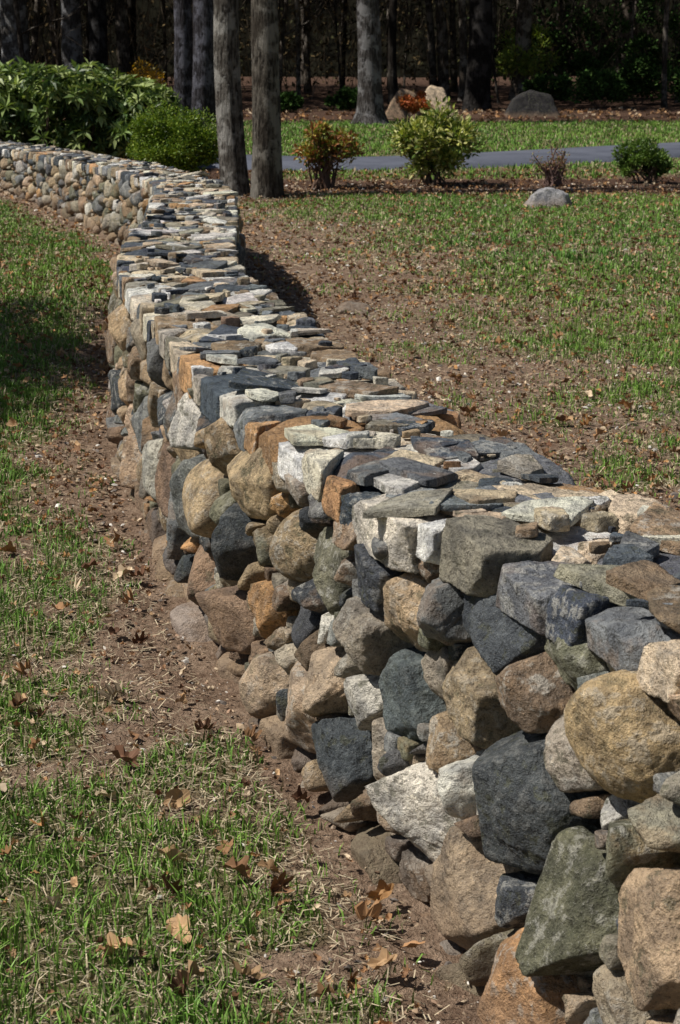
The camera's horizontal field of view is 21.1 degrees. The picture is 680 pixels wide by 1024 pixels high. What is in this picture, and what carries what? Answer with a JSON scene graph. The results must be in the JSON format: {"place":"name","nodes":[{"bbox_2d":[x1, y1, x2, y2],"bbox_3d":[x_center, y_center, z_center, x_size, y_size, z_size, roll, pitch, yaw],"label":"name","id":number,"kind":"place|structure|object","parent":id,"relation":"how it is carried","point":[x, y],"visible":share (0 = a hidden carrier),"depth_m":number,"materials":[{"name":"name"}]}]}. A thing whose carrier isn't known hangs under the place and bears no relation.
{"place":"outdoors","nodes":[
{"label":"outdoors","id":0,"kind":"place"},
{"bbox_2d":[0,76,679,1023],"bbox_3d":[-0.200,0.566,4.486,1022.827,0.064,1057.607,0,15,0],"label":"ground","id":1,"kind":"structure","parent":0,"point":[454,1004],"depth_m":5.21,"materials":[{"name":"soil"}]},
{"bbox_2d":[0,0,29,84],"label":"tree","id":2,"kind":"object","parent":1,"relation":"on","point":[9,42],"visible":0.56,"depth_m":50.95,"materials":[{"name":"brown plant"}]},
{"bbox_2d":[30,0,40,64],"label":"tree","id":3,"kind":"object","parent":1,"relation":"on","point":[36,29],"visible":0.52,"depth_m":59.34,"materials":[{"name":"brown plant"}]},
{"bbox_2d":[39,1,56,73],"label":"tree","id":4,"kind":"object","parent":1,"relation":"on","point":[43,40],"visible":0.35,"depth_m":60.77,"materials":[{"name":"brown plant"}]},
{"bbox_2d":[46,0,56,77],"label":"tree","id":5,"kind":"object","parent":1,"relation":"on","point":[52,33],"visible":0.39,"depth_m":66.79,"materials":[{"name":"brown plant"}]},
{"bbox_2d":[13,0,98,72],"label":"tree","id":6,"kind":"object","parent":1,"relation":"on","point":[19,30],"visible":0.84,"depth_m":46.12,"materials":[{"name":"brown plant"}]},
{"bbox_2d":[52,0,60,65],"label":"tree","id":7,"kind":"object","parent":1,"relation":"on","point":[56,32],"visible":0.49,"depth_m":60.41,"materials":[{"name":"brown plant"}]},
{"bbox_2d":[61,0,82,71],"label":"tree","id":8,"kind":"object","parent":1,"relation":"on","point":[72,50],"visible":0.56,"depth_m":50.11,"materials":[{"name":"grey plant"}]},
{"bbox_2d":[0,56,182,159],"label":"rhododendron shrub","id":9,"kind":"object","parent":1,"relation":"on","point":[95,107],"visible":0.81,"depth_m":23.67,"materials":[{"name":"green plant"}]},
{"bbox_2d":[81,1,110,67],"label":"tree","id":10,"kind":"object","parent":1,"relation":"on","point":[87,41],"visible":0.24,"depth_m":57.70,"materials":[{"name":"brown plant"}]},
{"bbox_2d":[88,0,107,71],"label":"tree","id":11,"kind":"object","parent":1,"relation":"on","point":[98,36],"visible":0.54,"depth_m":49.15,"materials":[{"name":"grey plant"}]},
{"bbox_2d":[113,0,130,74],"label":"tree","id":12,"kind":"object","parent":1,"relation":"on","point":[123,55],"visible":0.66,"depth_m":50.25,"materials":[{"name":"brown plant"}]},
{"bbox_2d":[126,0,136,76],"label":"tree","id":13,"kind":"object","parent":1,"relation":"on","point":[131,10],"visible":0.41,"depth_m":59.30,"materials":[{"name":"brown plant"}]},
{"bbox_2d":[126,56,167,86],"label":"forsythia shrub","id":14,"kind":"object","parent":1,"relation":"on","point":[151,74],"visible":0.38,"depth_m":44.72,"materials":[{"name":"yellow plant"}]},
{"bbox_2d":[152,0,172,86],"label":"tree","id":15,"kind":"object","parent":1,"relation":"on","point":[164,52],"visible":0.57,"depth_m":63.37,"materials":[{"name":"brown plant"}]},
{"bbox_2d":[125,97,218,172],"bbox_3d":[-1.953,-4.384,21.678,1.236,1.102,1.150,0,15,0],"label":"boxwood shrub","id":16,"kind":"object","parent":1,"relation":"on","point":[184,142],"visible":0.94,"depth_m":21.49,"materials":[{"name":"green plant"}]},
{"bbox_2d":[173,0,192,116],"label":"tree","id":17,"kind":"object","parent":1,"relation":"on","point":[183,51],"visible":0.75,"depth_m":37.65,"materials":[{"name":"grey plant"}]},
{"bbox_2d":[190,0,215,124],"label":"tree","id":18,"kind":"object","parent":1,"relation":"on","point":[203,89],"visible":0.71,"depth_m":36.21,"materials":[{"name":"grey plant"}]},
{"bbox_2d":[213,0,249,196],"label":"tree","id":19,"kind":"object","parent":1,"relation":"on","point":[233,171],"visible":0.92,"depth_m":19.79,"materials":[{"name":"grey plant"}]},
{"bbox_2d":[250,0,284,198],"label":"tree","id":20,"kind":"object","parent":1,"relation":"on","point":[267,176],"visible":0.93,"depth_m":19.52,"materials":[{"name":"grey plant"}]},
{"bbox_2d":[280,90,303,112],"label":"understory shrub","id":21,"kind":"object","parent":1,"relation":"on","point":[290,100],"visible":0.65,"depth_m":42.57,"materials":[{"name":"green plant"}]},
{"bbox_2d":[300,0,303,84],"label":"tree","id":22,"kind":"object","parent":1,"relation":"on","point":[301,75],"visible":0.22,"depth_m":68.46,"materials":[{"name":"brown plant"}]},
{"bbox_2d":[303,0,311,91],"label":"tree","id":23,"kind":"object","parent":1,"relation":"on","point":[308,85],"visible":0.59,"depth_m":58.67,"materials":[{"name":"brown plant"}]},
{"bbox_2d":[279,0,341,92],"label":"tree","id":24,"kind":"object","parent":1,"relation":"on","point":[283,35],"visible":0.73,"depth_m":55.35,"materials":[{"name":"brown plant"}]},
{"bbox_2d":[295,0,333,94],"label":"tree","id":25,"kind":"object","parent":1,"relation":"on","point":[298,77],"visible":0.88,"depth_m":53.78,"materials":[{"name":"brown plant"}]},
{"bbox_2d":[290,120,365,189],"bbox_3d":[-0.135,-4.125,21.062,0.880,0.812,0.731,0,15,0],"label":"azalea shrub","id":26,"kind":"object","parent":1,"relation":"on","point":[323,153],"visible":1,"depth_m":20.88,"materials":[{"name":"orange plant"}]},
{"bbox_2d":[333,0,341,88],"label":"tree","id":27,"kind":"object","parent":1,"relation":"on","point":[340,81],"visible":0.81,"depth_m":53.44,"materials":[{"name":"brown plant"}]},
{"bbox_2d":[0,140,679,1023],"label":"dry stone wall","id":28,"kind":"structure","parent":1,"relation":"on","point":[448,656],"depth_m":3.75,"materials":[{"name":"grey stone"}]},
{"bbox_2d":[0,118,679,1023],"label":"grass","id":29,"kind":"structure","parent":1,"relation":"on","point":[40,328],"depth_m":7.47,"materials":[{"name":"green plant"}]},
{"bbox_2d":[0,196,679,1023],"bbox_3d":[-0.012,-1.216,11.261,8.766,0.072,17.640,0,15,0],"label":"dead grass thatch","id":30,"kind":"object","parent":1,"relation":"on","point":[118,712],"visible":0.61,"depth_m":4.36,"materials":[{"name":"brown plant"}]},
{"bbox_2d":[0,183,679,1023],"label":"gravel and bark chips","id":31,"kind":"structure","parent":1,"relation":"on","point":[242,725],"depth_m":8.48,"materials":[{"name":"brown soil"}]},
{"bbox_2d":[0,106,679,1023],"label":"fallen leaves","id":32,"kind":"object","parent":1,"relation":"on","point":[384,890],"visible":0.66,"depth_m":9.56,"materials":[{"name":"brown plant"}]},
{"bbox_2d":[323,85,357,110],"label":"understory shrub","id":33,"kind":"object","parent":1,"relation":"on","point":[344,97],"visible":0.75,"depth_m":43.75,"materials":[{"name":"green plant"}]},
{"bbox_2d":[338,1,352,78],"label":"tree","id":34,"kind":"object","parent":1,"relation":"on","point":[341,32],"visible":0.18,"depth_m":69.40,"materials":[{"name":"brown plant"}]},
{"bbox_2d":[335,300,372,313],"bbox_3d":[0.097,-1.303,11.639,0.259,0.071,0.327,0,15,0],"label":"flat rock","id":35,"kind":"object","parent":1,"relation":"on","point":[351,306],"visible":0.8,"depth_m":11.59,"materials":[{"name":"beige stone"}]},
{"bbox_2d":[351,0,389,124],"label":"tree","id":36,"kind":"object","parent":1,"relation":"on","point":[370,107],"visible":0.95,"depth_m":36.57,"materials":[{"name":"grey plant"}]},
{"bbox_2d":[386,0,398,89],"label":"tree","id":37,"kind":"object","parent":1,"relation":"on","point":[387,47],"visible":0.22,"depth_m":61.61,"materials":[{"name":"brown plant"}]},
{"bbox_2d":[388,0,397,104],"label":"tree","id":38,"kind":"object","parent":1,"relation":"on","point":[392,71],"visible":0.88,"depth_m":47.47,"materials":[{"name":"brown plant"}]},
{"bbox_2d":[341,0,447,86],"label":"tree","id":39,"kind":"object","parent":1,"relation":"on","point":[345,35],"visible":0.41,"depth_m":63.08,"materials":[{"name":"brown plant"}]},
{"bbox_2d":[399,0,407,87],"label":"tree","id":40,"kind":"object","parent":1,"relation":"on","point":[406,53],"visible":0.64,"depth_m":63.59,"materials":[{"name":"brown plant"}]},
{"bbox_2d":[386,89,423,118],"bbox_3d":[1.377,-8.663,39.511,1.188,0.996,0.812,0,15,0],"label":"boulder","id":41,"kind":"object","parent":1,"relation":"on","point":[393,109],"visible":0.27,"depth_m":39.38,"materials":[{"name":"beige stone"}]},
{"bbox_2d":[395,90,434,122],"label":"red leaf shrub","id":42,"kind":"object","parent":1,"relation":"on","point":[408,103],"visible":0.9,"depth_m":36.93,"materials":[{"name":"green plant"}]},
{"bbox_2d":[425,0,437,86],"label":"tree","id":43,"kind":"object","parent":1,"relation":"on","point":[431,38],"visible":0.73,"depth_m":53.24,"materials":[{"name":"brown plant"}]},
{"bbox_2d":[386,96,490,185],"bbox_3d":[1.168,-4.272,21.375,1.263,1.224,1.048,0,15,0],"label":"pieris shrub","id":44,"kind":"object","parent":1,"relation":"on","point":[431,143],"visible":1,"depth_m":21.19,"materials":[{"name":"green plant"}]},
{"bbox_2d":[425,85,453,117],"bbox_3d":[2.050,-8.746,39.790,1.214,1.117,0.852,0,15,0],"label":"boulder","id":45,"kind":"object","parent":1,"relation":"on","point":[433,91],"visible":0.09,"depth_m":39.75,"materials":[{"name":"beige stone"}]},
{"bbox_2d":[435,0,450,97],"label":"tree","id":46,"kind":"object","parent":1,"relation":"on","point":[443,81],"visible":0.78,"depth_m":53.33,"materials":[{"name":"brown plant"}]},
{"bbox_2d":[449,0,458,91],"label":"tree","id":47,"kind":"object","parent":1,"relation":"on","point":[452,60],"visible":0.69,"depth_m":59.20,"materials":[{"name":"brown plant"}]},
{"bbox_2d":[458,0,466,100],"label":"tree","id":48,"kind":"object","parent":1,"relation":"on","point":[462,42],"visible":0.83,"depth_m":50.54,"materials":[{"name":"brown plant"}]},
{"bbox_2d":[461,0,492,110],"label":"tree","id":49,"kind":"object","parent":1,"relation":"on","point":[477,94],"visible":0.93,"depth_m":43.48,"materials":[{"name":"brown plant"}]},
{"bbox_2d":[491,0,496,76],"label":"tree","id":50,"kind":"object","parent":1,"relation":"on","point":[494,11],"visible":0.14,"depth_m":51.28,"materials":[{"name":"brown plant"}]},
{"bbox_2d":[492,2,499,102],"bbox_3d":[3.879,-14.504,48.368,1.544,7.334,2.700,-6,16,-22],"label":"tree","id":51,"kind":"object","parent":1,"relation":"on","point":[496,86],"visible":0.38,"depth_m":48.82,"materials":[{"name":"brown plant"}]},
{"bbox_2d":[508,0,531,99],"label":"tree","id":52,"kind":"object","parent":1,"relation":"on","point":[525,15],"visible":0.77,"depth_m":51.10,"materials":[{"name":"brown plant"}]},
{"bbox_2d":[494,24,560,85],"bbox_3d":[5.260,-12.736,51.493,2.006,2.144,1.688,0,15,0],"label":"spring green shrub","id":53,"kind":"object","parent":1,"relation":"on","point":[515,65],"visible":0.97,"depth_m":51.18,"materials":[{"name":"green plant"}]},
{"bbox_2d":[504,90,559,116],"bbox_3d":[4.252,-8.979,40.760,1.472,0.898,1.091,0,15,0],"label":"boulder","id":54,"kind":"object","parent":1,"relation":"on","point":[531,103],"visible":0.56,"depth_m":40.52,"materials":[{"name":"grey stone"}]},
{"bbox_2d":[500,23,577,88],"bbox_3d":[6.221,-13.737,55.240,2.595,2.195,1.586,-3,15,-13],"label":"understory shrub","id":55,"kind":"object","parent":1,"relation":"on","point":[560,60],"visible":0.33,"depth_m":55.17,"materials":[{"name":"green plant"}]},
{"bbox_2d":[508,0,575,58],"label":"tree","id":56,"kind":"object","parent":1,"relation":"on","point":[542,16],"visible":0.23,"depth_m":65.54,"materials":[{"name":"brown plant"}]},
{"bbox_2d":[523,187,571,208],"bbox_3d":[2.110,-3.177,18.734,0.626,0.309,0.420,0,15,0],"label":"rock","id":57,"kind":"object","parent":1,"relation":"on","point":[547,196],"visible":0.48,"depth_m":18.61,"materials":[{"name":"grey stone"}]},
{"bbox_2d":[522,72,573,101],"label":"understory shrub","id":58,"kind":"object","parent":1,"relation":"on","point":[559,84],"visible":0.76,"depth_m":48.40,"materials":[{"name":"green plant"}]},
{"bbox_2d":[529,140,573,186],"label":"bare twig shrub","id":59,"kind":"object","parent":1,"relation":"on","point":[552,172],"visible":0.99,"depth_m":21.30,"materials":[{"name":"brown plant"}]},
{"bbox_2d":[555,0,562,75],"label":"tree","id":60,"kind":"object","parent":1,"relation":"on","point":[561,15],"visible":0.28,"depth_m":65.02,"materials":[{"name":"brown plant"}]},
{"bbox_2d":[567,0,574,74],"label":"tree","id":61,"kind":"object","parent":1,"relation":"on","point":[571,36],"visible":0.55,"depth_m":55.02,"materials":[{"name":"brown plant"}]},
{"bbox_2d":[565,67,630,107],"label":"understory shrub","id":62,"kind":"object","parent":1,"relation":"on","point":[591,85],"visible":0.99,"depth_m":45.59,"materials":[{"name":"green plant"}]},
{"bbox_2d":[564,5,649,76],"bbox_3d":[7.712,-13.175,52.315,2.518,2.629,1.893,-7,16,-26],"label":"understory shrub","id":63,"kind":"object","parent":1,"relation":"on","point":[580,62],"visible":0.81,"depth_m":52.17,"materials":[{"name":"green plant"}]},
{"bbox_2d":[616,0,634,70],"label":"tree","id":64,"kind":"object","parent":1,"relation":"on","point":[627,35],"visible":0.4,"depth_m":59.78,"materials":[{"name":"brown plant"}]},
{"bbox_2d":[631,0,637,80],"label":"tree","id":65,"kind":"object","parent":1,"relation":"on","point":[636,9],"visible":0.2,"depth_m":65.84,"materials":[{"name":"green plant"}]},
{"bbox_2d":[610,137,674,183],"bbox_3d":[3.618,-4.178,21.725,0.779,0.606,0.717,0,15,0],"label":"evergreen shrub","id":66,"kind":"object","parent":1,"relation":"on","point":[652,159],"visible":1,"depth_m":21.66,"materials":[{"name":"green plant"}]},
{"bbox_2d":[612,52,677,104],"bbox_3d":[7.952,-11.243,47.725,1.818,1.594,1.496,0,15,0],"label":"understory shrub","id":67,"kind":"object","parent":1,"relation":"on","point":[637,84],"visible":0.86,"depth_m":47.41,"materials":[{"name":"green plant"}]},
{"bbox_2d":[646,1,653,70],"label":"tree","id":68,"kind":"object","parent":1,"relation":"on","point":[652,26],"visible":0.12,"depth_m":66.63,"materials":[{"name":"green plant"}]},
{"bbox_2d":[625,0,679,96],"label":"understory shrub","id":69,"kind":"object","parent":1,"relation":"on","point":[674,25],"visible":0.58,"depth_m":54.10,"materials":[{"name":"green plant"}]},
{"bbox_2d":[635,0,676,95],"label":"tree","id":70,"kind":"object","parent":1,"relation":"on","point":[663,19],"visible":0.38,"depth_m":55.20,"materials":[{"name":"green plant"}]},
{"bbox_2d":[661,0,669,106],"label":"tree","id":71,"kind":"object","parent":1,"relation":"on","point":[664,102],"visible":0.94,"depth_m":45.80,"materials":[{"name":"brown plant"}]},
{"bbox_2d":[654,65,679,102],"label":"understory shrub","id":72,"kind":"object","parent":1,"relation":"on","point":[676,81],"visible":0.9,"depth_m":46.80,"materials":[{"name":"green plant"}]},
{"bbox_2d":[0,0,679,100],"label":"woodland thicket","id":73,"kind":"object","parent":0,"point":[399,30],"visible":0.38,"depth_m":57.43,"materials":[{"name":"green plant"}]},
{"bbox_2d":[27,0,679,77],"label":"wooded hill","id":74,"kind":"structure","parent":0,"point":[153,10],"depth_m":84.10,"materials":[{"name":"green plant"}]},
{"bbox_2d":[192,142,679,170],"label":"driveway","id":75,"kind":"structure","parent":0,"point":[588,154],"depth_m":25.52,"materials":[{"name":"grey asphalt"}]}
]}

